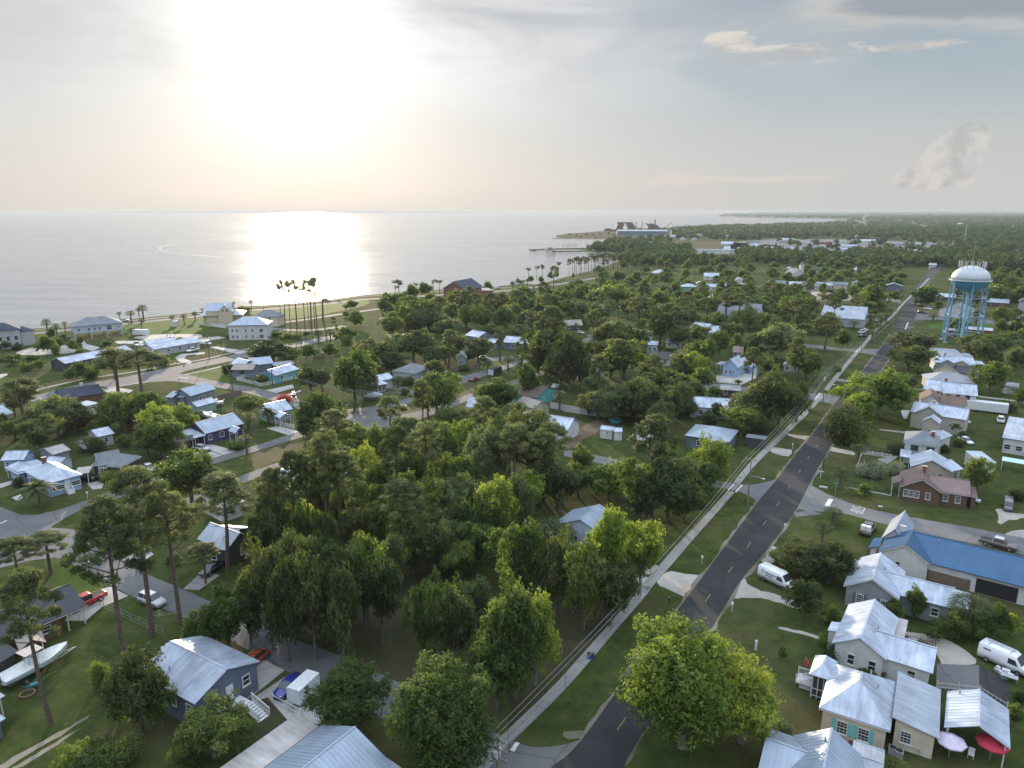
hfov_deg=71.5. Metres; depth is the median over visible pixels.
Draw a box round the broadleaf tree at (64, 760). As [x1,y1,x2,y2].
[49,739,84,767]
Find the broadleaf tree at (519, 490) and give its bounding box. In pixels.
[506,472,536,529]
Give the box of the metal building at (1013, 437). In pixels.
[1002,416,1023,455]
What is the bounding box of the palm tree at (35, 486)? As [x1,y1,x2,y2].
[13,478,59,507]
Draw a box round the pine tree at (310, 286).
[298,278,316,327]
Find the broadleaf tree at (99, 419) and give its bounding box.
[92,396,127,427]
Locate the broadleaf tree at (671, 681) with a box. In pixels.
[609,609,748,752]
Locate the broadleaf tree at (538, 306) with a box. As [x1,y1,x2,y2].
[534,297,554,310]
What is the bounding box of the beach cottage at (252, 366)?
[230,356,273,377]
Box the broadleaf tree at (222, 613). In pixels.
[200,581,258,646]
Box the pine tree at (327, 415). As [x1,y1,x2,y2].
[314,408,351,436]
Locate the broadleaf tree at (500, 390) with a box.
[476,375,521,408]
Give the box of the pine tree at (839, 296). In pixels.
[827,292,845,300]
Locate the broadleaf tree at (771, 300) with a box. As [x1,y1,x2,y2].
[753,296,774,304]
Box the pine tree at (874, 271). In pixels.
[868,268,881,283]
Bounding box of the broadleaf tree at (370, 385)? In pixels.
[346,366,378,400]
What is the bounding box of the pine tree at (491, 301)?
[480,292,499,324]
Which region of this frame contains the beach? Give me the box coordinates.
[36,286,528,329]
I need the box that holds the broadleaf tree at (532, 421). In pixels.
[500,400,559,480]
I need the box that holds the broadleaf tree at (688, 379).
[676,373,698,387]
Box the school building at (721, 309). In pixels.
[716,303,763,325]
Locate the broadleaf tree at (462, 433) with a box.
[454,418,485,445]
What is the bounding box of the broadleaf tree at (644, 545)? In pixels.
[623,518,666,594]
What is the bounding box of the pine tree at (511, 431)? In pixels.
[495,421,533,476]
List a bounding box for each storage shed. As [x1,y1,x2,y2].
[188,397,216,412]
[600,425,613,439]
[613,427,621,439]
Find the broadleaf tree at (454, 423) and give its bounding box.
[435,419,462,449]
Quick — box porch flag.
[804,658,810,666]
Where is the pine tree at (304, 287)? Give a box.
[297,279,308,328]
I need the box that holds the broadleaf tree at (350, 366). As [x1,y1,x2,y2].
[331,347,379,402]
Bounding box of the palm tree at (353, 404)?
[347,400,361,412]
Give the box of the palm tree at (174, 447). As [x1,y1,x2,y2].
[164,442,187,455]
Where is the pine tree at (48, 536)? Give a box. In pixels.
[14,529,69,574]
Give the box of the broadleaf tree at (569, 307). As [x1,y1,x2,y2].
[551,298,578,316]
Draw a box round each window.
[41,624,50,635]
[55,484,64,490]
[69,479,80,486]
[185,703,192,713]
[242,673,250,688]
[832,718,852,736]
[846,653,854,666]
[852,592,866,602]
[852,725,873,744]
[867,659,876,673]
[877,598,886,606]
[898,730,911,746]
[903,489,908,496]
[906,669,915,677]
[909,490,913,497]
[910,445,918,450]
[914,491,919,498]
[924,492,930,499]
[929,607,938,617]
[942,494,948,501]
[954,496,960,503]
[1003,444,1010,449]
[1015,446,1022,451]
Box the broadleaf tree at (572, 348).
[556,332,589,390]
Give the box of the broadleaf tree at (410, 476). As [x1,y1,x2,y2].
[387,468,416,505]
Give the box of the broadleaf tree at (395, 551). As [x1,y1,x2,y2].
[381,532,407,574]
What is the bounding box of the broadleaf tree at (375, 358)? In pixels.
[355,349,382,368]
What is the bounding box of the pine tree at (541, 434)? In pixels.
[523,425,565,502]
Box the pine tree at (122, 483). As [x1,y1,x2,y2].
[87,464,169,637]
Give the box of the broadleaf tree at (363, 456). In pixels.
[348,438,376,477]
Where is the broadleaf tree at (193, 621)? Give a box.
[179,603,218,641]
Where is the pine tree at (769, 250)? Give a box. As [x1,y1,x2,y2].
[766,247,774,263]
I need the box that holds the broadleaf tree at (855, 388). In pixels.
[841,384,881,418]
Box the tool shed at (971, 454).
[964,451,995,472]
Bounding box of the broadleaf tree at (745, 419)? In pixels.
[718,406,760,438]
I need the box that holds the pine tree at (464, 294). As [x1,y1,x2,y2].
[454,290,472,326]
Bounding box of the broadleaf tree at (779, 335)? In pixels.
[751,322,808,358]
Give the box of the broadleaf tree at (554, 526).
[533,515,578,551]
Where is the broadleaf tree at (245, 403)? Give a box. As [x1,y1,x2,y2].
[233,394,266,412]
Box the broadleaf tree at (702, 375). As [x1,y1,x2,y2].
[689,367,717,386]
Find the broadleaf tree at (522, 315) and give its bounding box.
[515,308,538,327]
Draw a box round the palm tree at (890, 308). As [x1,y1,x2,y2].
[885,306,897,316]
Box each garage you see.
[39,443,70,458]
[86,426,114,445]
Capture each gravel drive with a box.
[645,563,657,573]
[657,571,697,596]
[735,579,801,608]
[761,546,776,563]
[770,447,791,455]
[787,434,808,439]
[830,447,854,454]
[906,632,975,664]
[996,509,1023,523]
[1006,530,1023,537]
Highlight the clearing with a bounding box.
[925,322,1017,331]
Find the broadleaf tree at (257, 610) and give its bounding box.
[234,581,262,644]
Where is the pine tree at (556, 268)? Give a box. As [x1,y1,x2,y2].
[549,265,559,289]
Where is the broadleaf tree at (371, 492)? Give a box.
[357,483,385,503]
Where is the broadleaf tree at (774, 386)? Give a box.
[749,363,810,431]
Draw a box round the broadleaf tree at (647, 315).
[640,306,655,318]
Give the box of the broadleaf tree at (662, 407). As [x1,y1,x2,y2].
[644,397,676,423]
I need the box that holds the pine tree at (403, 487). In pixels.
[378,477,427,531]
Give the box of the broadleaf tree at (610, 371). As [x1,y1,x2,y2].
[598,351,627,377]
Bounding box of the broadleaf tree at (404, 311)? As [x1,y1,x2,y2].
[397,304,414,330]
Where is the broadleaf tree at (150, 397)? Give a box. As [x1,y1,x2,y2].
[128,389,175,418]
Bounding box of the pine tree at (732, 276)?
[725,274,736,286]
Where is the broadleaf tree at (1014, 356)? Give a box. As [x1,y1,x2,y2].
[1002,346,1023,374]
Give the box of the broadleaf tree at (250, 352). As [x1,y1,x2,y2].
[245,347,262,357]
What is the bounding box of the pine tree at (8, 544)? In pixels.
[0,535,34,568]
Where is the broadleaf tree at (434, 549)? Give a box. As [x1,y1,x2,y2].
[409,521,459,577]
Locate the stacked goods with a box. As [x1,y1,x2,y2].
[993,665,1013,679]
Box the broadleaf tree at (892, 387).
[844,365,922,417]
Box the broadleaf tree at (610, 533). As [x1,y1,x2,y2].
[590,502,629,610]
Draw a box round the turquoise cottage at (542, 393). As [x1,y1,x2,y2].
[514,385,557,402]
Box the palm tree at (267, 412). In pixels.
[259,407,278,424]
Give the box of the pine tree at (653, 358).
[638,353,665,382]
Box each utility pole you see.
[488,735,507,767]
[746,457,764,504]
[822,372,834,403]
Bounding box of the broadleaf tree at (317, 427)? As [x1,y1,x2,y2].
[299,417,351,454]
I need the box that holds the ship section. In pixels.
[603,222,648,230]
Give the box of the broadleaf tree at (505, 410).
[494,403,522,421]
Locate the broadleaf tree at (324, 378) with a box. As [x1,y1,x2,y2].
[316,370,332,390]
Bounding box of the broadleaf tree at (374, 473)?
[359,449,395,485]
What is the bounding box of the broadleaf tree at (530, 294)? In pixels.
[507,285,536,299]
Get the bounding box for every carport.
[76,466,92,482]
[172,435,194,445]
[272,360,294,367]
[894,618,907,637]
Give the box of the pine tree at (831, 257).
[824,254,835,266]
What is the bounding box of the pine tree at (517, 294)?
[507,289,527,318]
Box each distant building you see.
[695,249,729,253]
[721,242,730,244]
[789,281,806,288]
[859,239,876,242]
[929,263,936,266]
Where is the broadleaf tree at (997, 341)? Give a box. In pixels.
[988,337,1004,359]
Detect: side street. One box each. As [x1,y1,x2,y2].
[0,335,334,407]
[72,542,580,767]
[184,375,310,406]
[564,450,776,500]
[703,383,839,403]
[756,285,900,303]
[797,484,1023,554]
[803,344,878,354]
[915,313,1023,324]
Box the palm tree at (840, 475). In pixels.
[829,466,851,490]
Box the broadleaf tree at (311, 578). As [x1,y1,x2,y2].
[280,545,331,659]
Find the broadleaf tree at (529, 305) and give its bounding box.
[508,300,531,309]
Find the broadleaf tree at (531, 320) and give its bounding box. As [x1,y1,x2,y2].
[523,314,547,329]
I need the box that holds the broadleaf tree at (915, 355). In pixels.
[886,345,942,370]
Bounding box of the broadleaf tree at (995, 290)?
[983,283,1016,297]
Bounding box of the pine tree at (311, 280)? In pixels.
[309,277,314,324]
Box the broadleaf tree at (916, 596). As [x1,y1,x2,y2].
[905,581,928,618]
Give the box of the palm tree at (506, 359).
[503,356,514,371]
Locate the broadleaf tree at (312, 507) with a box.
[296,497,322,519]
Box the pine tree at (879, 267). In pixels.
[870,265,884,282]
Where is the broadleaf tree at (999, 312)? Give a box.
[988,306,1014,322]
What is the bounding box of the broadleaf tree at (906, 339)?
[882,330,939,348]
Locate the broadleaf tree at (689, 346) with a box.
[682,342,702,354]
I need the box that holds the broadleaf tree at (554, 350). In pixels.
[546,330,584,381]
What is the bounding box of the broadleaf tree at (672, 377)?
[643,368,707,395]
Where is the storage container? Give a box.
[171,320,178,326]
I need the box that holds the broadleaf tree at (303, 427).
[294,414,321,438]
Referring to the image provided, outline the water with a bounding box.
[0,211,1014,328]
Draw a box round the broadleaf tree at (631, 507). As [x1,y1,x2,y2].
[618,493,663,520]
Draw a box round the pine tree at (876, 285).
[871,283,883,294]
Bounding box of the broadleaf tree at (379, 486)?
[371,482,406,534]
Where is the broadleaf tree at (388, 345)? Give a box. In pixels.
[372,339,398,368]
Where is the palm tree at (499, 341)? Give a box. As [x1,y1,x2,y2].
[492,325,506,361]
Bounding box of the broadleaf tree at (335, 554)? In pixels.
[298,534,364,633]
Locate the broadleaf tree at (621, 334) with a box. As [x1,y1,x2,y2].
[606,328,632,340]
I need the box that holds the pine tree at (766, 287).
[760,282,771,295]
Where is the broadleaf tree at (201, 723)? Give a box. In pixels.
[175,686,245,759]
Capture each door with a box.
[64,479,70,488]
[225,683,233,697]
[602,431,605,438]
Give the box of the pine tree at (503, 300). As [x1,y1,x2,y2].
[496,292,510,305]
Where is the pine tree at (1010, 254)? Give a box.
[1006,252,1014,266]
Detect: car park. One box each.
[197,336,223,339]
[811,292,858,300]
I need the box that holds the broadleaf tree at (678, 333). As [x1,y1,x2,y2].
[667,325,694,348]
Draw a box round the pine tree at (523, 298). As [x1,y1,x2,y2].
[516,296,529,308]
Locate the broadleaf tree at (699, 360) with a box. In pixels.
[681,350,711,369]
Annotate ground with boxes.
[0,214,1023,767]
[556,228,670,238]
[730,239,952,252]
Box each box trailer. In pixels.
[132,329,150,335]
[286,669,319,709]
[488,366,501,375]
[965,400,1008,413]
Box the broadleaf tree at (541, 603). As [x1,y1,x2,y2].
[516,586,562,684]
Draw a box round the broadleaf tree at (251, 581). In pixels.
[233,532,279,638]
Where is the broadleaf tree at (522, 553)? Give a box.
[494,515,546,597]
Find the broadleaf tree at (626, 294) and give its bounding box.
[613,283,633,306]
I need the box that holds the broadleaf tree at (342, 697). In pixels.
[300,652,394,730]
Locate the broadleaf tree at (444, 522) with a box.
[438,517,459,569]
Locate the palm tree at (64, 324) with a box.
[60,321,67,332]
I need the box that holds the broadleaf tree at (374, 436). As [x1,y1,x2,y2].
[365,422,393,458]
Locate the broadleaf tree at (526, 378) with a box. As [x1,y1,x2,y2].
[517,362,536,389]
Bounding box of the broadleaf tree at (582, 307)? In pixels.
[575,299,590,316]
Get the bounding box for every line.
[273,370,398,393]
[467,741,505,767]
[495,458,755,747]
[617,271,934,729]
[746,373,829,465]
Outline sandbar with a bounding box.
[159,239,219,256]
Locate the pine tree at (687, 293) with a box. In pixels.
[679,291,694,320]
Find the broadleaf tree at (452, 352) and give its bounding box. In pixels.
[436,345,455,362]
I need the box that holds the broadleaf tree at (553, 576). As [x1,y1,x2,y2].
[538,522,575,615]
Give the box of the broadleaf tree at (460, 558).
[439,541,474,581]
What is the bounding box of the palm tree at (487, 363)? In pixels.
[483,361,493,371]
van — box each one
[199,340,210,344]
[757,562,791,589]
[977,637,1023,676]
[1003,495,1012,511]
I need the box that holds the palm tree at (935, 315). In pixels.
[928,313,940,322]
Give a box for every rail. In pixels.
[905,633,935,646]
[936,680,1008,708]
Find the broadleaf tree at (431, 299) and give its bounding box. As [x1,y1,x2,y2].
[424,296,448,311]
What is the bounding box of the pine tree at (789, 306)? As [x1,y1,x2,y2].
[787,298,799,316]
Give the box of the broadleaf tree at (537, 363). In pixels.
[516,351,546,377]
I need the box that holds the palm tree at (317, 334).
[312,330,324,344]
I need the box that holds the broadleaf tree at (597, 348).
[589,340,612,354]
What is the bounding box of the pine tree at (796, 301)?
[788,298,805,322]
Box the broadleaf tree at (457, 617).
[430,584,476,656]
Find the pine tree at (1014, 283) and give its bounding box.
[1003,277,1020,298]
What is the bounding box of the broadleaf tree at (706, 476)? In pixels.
[676,455,725,500]
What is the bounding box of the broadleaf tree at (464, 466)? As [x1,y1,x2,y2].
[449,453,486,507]
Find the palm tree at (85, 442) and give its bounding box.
[75,436,91,451]
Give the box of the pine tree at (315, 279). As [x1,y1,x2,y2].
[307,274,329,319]
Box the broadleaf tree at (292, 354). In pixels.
[275,348,303,360]
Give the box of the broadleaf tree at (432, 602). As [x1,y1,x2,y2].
[419,579,459,659]
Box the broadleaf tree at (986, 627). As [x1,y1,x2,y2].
[968,617,1006,639]
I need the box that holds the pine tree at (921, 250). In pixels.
[916,247,924,253]
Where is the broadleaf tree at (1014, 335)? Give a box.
[1000,330,1023,348]
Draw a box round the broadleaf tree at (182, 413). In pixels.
[167,402,199,429]
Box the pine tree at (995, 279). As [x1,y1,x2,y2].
[989,276,999,284]
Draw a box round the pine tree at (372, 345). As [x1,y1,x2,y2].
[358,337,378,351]
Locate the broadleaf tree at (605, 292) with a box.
[589,282,626,305]
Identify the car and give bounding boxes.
[141,462,154,470]
[191,443,210,451]
[198,560,224,576]
[247,647,269,664]
[271,671,301,699]
[468,376,479,381]
[480,355,490,359]
[957,436,973,443]
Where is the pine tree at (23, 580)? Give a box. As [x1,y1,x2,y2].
[0,564,65,725]
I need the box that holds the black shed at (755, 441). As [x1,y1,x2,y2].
[745,434,766,448]
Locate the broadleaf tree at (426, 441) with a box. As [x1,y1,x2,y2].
[398,428,445,460]
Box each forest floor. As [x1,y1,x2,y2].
[237,534,472,603]
[259,603,418,681]
[506,567,614,726]
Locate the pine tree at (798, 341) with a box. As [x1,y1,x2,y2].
[787,336,805,380]
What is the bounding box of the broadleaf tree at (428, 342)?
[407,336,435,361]
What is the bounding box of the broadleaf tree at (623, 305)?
[619,300,637,319]
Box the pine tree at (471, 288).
[461,285,474,295]
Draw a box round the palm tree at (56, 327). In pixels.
[50,323,60,337]
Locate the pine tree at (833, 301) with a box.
[825,297,844,312]
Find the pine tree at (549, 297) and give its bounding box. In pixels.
[537,293,561,321]
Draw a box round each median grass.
[251,424,354,470]
[384,382,476,414]
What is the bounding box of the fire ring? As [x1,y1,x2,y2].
[19,688,35,698]
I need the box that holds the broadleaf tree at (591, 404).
[585,388,606,418]
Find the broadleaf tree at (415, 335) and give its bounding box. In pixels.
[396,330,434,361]
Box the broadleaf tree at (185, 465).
[149,447,215,503]
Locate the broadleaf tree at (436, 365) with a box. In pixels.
[424,359,445,373]
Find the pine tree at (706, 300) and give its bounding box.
[694,297,721,315]
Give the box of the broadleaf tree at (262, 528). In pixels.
[240,506,278,557]
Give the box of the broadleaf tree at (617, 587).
[576,559,640,626]
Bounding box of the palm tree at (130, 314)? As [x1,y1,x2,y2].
[125,310,133,322]
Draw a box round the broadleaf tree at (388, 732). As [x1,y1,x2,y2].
[385,720,427,746]
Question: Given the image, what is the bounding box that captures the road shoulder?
[556,334,895,765]
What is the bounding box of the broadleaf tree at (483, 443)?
[458,417,508,478]
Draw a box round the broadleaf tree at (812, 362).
[786,346,824,379]
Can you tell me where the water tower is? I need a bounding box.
[939,245,992,342]
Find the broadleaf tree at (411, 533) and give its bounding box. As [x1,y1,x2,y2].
[385,509,430,574]
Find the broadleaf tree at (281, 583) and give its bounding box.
[263,544,307,662]
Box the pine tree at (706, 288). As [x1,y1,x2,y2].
[698,285,709,306]
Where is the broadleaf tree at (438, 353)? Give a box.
[420,346,449,361]
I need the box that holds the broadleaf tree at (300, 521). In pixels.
[277,498,316,540]
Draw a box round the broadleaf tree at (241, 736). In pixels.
[217,701,258,754]
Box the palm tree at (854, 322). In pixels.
[849,321,860,328]
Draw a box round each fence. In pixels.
[76,408,96,426]
[103,602,163,634]
[200,321,225,327]
[217,390,241,400]
[236,377,292,385]
[271,693,302,716]
[274,420,293,428]
[451,363,479,372]
[550,402,580,413]
[563,405,596,415]
[864,451,891,457]
[926,569,970,590]
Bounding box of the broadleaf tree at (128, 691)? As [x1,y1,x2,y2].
[97,641,174,735]
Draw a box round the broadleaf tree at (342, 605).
[315,560,362,664]
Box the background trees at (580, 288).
[0,232,1023,657]
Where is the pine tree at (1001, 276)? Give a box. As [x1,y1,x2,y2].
[991,273,1010,284]
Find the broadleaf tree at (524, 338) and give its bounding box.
[514,331,533,358]
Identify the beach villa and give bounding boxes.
[0,322,35,348]
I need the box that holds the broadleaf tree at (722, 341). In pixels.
[706,330,731,359]
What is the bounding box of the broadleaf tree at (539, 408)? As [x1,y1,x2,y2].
[525,405,556,422]
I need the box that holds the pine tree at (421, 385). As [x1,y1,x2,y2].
[407,378,434,422]
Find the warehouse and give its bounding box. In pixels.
[617,230,667,234]
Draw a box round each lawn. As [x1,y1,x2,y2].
[45,558,105,593]
[119,317,209,335]
[192,367,230,382]
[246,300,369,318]
[251,699,286,744]
[491,360,504,366]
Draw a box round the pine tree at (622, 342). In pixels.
[606,339,633,383]
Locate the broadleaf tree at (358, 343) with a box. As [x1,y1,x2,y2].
[348,339,378,356]
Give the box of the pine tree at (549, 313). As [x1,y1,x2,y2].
[533,305,571,372]
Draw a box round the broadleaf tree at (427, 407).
[411,391,441,416]
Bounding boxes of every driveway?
[0,480,12,487]
[12,494,22,499]
[15,345,75,354]
[65,587,127,620]
[81,341,99,350]
[87,481,103,488]
[104,387,132,392]
[115,334,201,343]
[124,551,153,560]
[175,352,204,363]
[183,573,218,589]
[205,444,234,454]
[208,452,220,457]
[212,347,246,353]
[246,660,283,698]
[257,676,322,723]
[267,385,293,392]
[268,426,297,434]
[388,386,412,393]
[483,356,513,360]
[582,335,592,341]
[713,373,756,383]
[849,487,889,495]
[877,456,897,463]
[879,429,903,432]
[901,410,909,418]
[917,307,939,314]
[978,396,1016,401]
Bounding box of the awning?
[1001,457,1023,466]
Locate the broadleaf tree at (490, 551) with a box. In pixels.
[480,524,520,583]
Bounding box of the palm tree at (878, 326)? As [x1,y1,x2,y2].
[873,322,882,332]
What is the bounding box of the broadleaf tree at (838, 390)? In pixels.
[828,370,883,408]
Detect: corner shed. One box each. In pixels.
[0,693,4,715]
[0,714,5,739]
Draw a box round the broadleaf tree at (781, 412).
[750,388,788,427]
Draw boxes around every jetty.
[529,248,586,249]
[552,250,624,251]
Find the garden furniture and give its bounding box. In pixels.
[22,678,44,691]
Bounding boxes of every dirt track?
[0,715,89,767]
[12,729,78,767]
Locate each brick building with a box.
[945,328,954,337]
[965,326,992,334]
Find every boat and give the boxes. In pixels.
[0,641,75,686]
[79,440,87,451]
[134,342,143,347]
[203,411,220,417]
[215,399,224,406]
[362,392,382,399]
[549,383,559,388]
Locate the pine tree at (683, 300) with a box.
[675,297,695,327]
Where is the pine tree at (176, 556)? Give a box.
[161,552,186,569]
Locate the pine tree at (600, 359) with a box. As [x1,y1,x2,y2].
[588,354,614,390]
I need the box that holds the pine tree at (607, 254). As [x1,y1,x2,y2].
[604,253,610,268]
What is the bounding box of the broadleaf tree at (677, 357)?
[669,348,698,372]
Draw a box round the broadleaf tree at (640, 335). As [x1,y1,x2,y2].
[631,329,650,345]
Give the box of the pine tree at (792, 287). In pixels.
[787,283,800,291]
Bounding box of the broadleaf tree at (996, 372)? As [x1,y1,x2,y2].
[968,360,1014,394]
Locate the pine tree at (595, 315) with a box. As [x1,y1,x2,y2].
[585,309,604,341]
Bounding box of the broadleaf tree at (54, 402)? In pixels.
[29,394,80,437]
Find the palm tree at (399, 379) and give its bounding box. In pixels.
[391,376,403,387]
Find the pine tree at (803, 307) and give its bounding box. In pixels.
[793,304,811,329]
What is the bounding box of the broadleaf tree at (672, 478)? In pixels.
[643,444,701,521]
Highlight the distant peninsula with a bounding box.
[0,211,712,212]
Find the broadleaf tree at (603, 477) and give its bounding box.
[586,462,626,498]
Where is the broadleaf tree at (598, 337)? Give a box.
[589,327,607,346]
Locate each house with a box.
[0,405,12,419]
[0,450,34,470]
[0,583,86,654]
[49,345,132,370]
[55,383,102,408]
[69,316,123,339]
[141,337,199,354]
[146,635,269,722]
[165,382,215,405]
[182,413,243,445]
[197,522,247,565]
[199,302,246,326]
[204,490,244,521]
[220,713,400,767]
[226,317,272,339]
[252,310,284,326]
[261,364,298,383]
[367,373,392,392]
[392,363,428,379]
[456,350,467,366]
[465,330,492,341]
[465,396,548,413]
[485,336,529,350]
[559,504,609,548]
[563,319,582,329]
[649,351,670,365]
[652,269,661,275]
[681,283,695,291]
[690,322,713,328]
[690,396,733,419]
[704,273,718,279]
[706,283,716,290]
[708,326,719,334]
[720,384,740,397]
[733,345,743,356]
[758,727,884,767]
[768,280,785,286]
[783,356,797,372]
[795,655,940,759]
[812,267,829,272]
[814,282,821,289]
[821,282,832,288]
[827,598,937,683]
[828,281,847,288]
[843,552,969,620]
[868,510,1023,605]
[885,282,902,291]
[890,465,977,508]
[900,430,952,467]
[910,400,970,433]
[910,449,962,477]
[913,388,966,407]
[921,371,974,385]
[923,377,977,410]
[929,352,984,371]
[933,360,979,378]
[937,293,955,300]
[939,302,974,318]
[984,298,1009,306]
[1017,298,1023,318]
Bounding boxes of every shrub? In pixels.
[10,343,22,350]
[10,476,23,487]
[18,360,34,371]
[50,342,61,354]
[75,348,85,352]
[80,363,107,379]
[86,434,106,453]
[86,660,111,691]
[95,466,127,482]
[96,728,148,767]
[152,356,174,366]
[175,747,208,767]
[219,363,232,373]
[226,440,244,449]
[253,374,270,383]
[271,330,281,336]
[275,392,293,402]
[282,332,294,338]
[290,332,302,339]
[338,331,352,345]
[400,375,415,385]
[400,386,410,394]
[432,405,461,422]
[456,363,471,370]
[759,353,776,368]
[774,719,793,735]
[817,631,828,646]
[823,602,843,626]
[823,642,840,660]
[831,363,841,371]
[854,459,886,480]
[858,667,876,675]
[884,755,909,767]
[886,441,904,455]
[887,459,906,476]
[908,374,917,386]
[940,444,951,453]
[952,436,967,447]
[958,336,979,356]
[994,397,1022,413]
[1008,486,1023,501]
[1012,689,1023,703]
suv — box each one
[80,471,97,481]
[137,589,166,608]
[996,415,1004,422]
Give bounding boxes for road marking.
[510,742,518,751]
[825,499,832,505]
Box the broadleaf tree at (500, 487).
[474,473,523,528]
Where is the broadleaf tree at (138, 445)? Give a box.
[130,425,178,458]
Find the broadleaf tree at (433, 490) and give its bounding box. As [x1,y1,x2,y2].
[404,475,447,515]
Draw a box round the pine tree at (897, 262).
[892,260,904,271]
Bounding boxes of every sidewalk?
[1,349,247,398]
[103,381,146,388]
[183,364,230,374]
[475,491,734,767]
[734,393,824,483]
[825,278,929,389]
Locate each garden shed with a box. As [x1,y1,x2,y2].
[47,456,71,467]
[748,363,758,373]
[1001,382,1019,394]
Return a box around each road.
[34,277,597,333]
[273,326,347,330]
[286,309,378,322]
[551,242,955,767]
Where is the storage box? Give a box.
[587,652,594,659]
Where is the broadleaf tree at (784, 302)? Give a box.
[777,293,815,318]
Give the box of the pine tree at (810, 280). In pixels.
[801,277,816,294]
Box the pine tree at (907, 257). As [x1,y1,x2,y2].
[903,254,911,267]
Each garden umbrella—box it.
[936,731,966,757]
[975,732,1010,758]
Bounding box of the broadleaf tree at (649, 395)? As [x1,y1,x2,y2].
[619,377,675,423]
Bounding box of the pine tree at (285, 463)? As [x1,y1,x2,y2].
[268,449,307,508]
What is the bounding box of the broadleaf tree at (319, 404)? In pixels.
[293,390,348,423]
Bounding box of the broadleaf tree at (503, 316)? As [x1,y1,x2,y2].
[491,306,516,333]
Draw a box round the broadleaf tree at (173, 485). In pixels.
[164,475,189,497]
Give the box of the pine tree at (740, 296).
[721,293,757,308]
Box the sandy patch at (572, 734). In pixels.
[563,731,583,738]
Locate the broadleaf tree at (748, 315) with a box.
[730,305,761,331]
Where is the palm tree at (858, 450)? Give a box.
[850,444,869,461]
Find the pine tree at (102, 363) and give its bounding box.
[90,346,142,391]
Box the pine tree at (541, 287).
[536,281,550,293]
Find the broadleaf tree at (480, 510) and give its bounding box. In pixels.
[459,487,509,528]
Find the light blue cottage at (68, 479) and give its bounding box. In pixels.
[4,456,82,496]
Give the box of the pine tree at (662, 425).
[626,409,683,520]
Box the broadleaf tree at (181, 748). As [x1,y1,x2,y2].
[162,725,206,767]
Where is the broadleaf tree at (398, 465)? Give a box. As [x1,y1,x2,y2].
[379,450,421,481]
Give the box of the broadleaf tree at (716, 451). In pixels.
[683,430,734,486]
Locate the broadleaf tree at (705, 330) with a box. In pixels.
[683,323,712,335]
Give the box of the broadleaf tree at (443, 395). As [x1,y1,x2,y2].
[413,370,464,416]
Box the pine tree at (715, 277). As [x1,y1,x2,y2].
[712,275,719,283]
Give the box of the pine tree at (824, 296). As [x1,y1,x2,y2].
[815,288,837,303]
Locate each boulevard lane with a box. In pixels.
[44,432,305,526]
[99,453,311,533]
[372,359,527,408]
[430,371,543,409]
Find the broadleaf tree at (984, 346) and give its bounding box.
[969,338,1000,363]
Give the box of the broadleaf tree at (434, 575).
[424,565,444,588]
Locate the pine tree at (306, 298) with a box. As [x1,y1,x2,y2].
[304,295,311,320]
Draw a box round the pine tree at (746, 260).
[741,257,751,267]
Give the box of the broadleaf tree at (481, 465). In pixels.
[465,448,490,482]
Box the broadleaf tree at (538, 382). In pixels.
[532,376,541,388]
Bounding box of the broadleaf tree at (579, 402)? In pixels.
[575,391,594,416]
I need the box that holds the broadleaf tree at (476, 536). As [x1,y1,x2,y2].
[450,521,494,571]
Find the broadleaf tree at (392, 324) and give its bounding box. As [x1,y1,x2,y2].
[376,316,406,333]
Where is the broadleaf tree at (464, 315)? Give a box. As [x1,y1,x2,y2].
[457,304,473,329]
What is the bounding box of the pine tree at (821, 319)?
[810,314,845,351]
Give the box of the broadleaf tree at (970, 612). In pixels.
[943,589,999,634]
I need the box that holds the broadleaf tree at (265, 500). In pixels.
[250,479,293,546]
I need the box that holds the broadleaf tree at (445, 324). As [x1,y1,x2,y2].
[433,319,455,333]
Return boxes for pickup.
[76,589,107,612]
[186,347,199,351]
[859,521,876,536]
[979,535,1018,551]
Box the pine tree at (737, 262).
[732,259,741,272]
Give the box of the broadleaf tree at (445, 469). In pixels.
[421,450,461,484]
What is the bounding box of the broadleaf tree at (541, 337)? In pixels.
[525,323,568,374]
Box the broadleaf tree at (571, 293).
[556,285,574,298]
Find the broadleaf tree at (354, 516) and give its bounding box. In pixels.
[338,496,378,540]
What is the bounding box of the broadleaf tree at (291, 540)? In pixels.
[259,526,312,638]
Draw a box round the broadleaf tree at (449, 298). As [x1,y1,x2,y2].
[445,288,467,303]
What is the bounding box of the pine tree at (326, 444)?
[300,433,345,513]
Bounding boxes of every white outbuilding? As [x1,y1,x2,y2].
[523,412,579,442]
[647,341,657,352]
[665,338,681,348]
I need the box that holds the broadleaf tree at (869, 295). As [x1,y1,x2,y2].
[858,284,892,302]
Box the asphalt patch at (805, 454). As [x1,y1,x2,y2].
[798,451,810,456]
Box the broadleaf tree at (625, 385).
[621,376,653,418]
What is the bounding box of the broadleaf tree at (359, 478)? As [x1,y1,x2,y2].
[350,472,370,488]
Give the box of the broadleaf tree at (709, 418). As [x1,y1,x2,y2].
[696,411,719,425]
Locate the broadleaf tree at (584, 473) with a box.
[566,460,595,497]
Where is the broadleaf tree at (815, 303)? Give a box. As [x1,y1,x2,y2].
[805,294,820,310]
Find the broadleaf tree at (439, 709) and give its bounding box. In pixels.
[379,649,504,767]
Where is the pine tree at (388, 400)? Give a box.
[375,395,408,427]
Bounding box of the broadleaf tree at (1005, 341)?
[978,333,1011,348]
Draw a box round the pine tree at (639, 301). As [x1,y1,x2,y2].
[624,295,655,328]
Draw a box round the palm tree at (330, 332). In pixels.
[325,329,334,341]
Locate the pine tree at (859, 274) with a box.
[853,269,863,281]

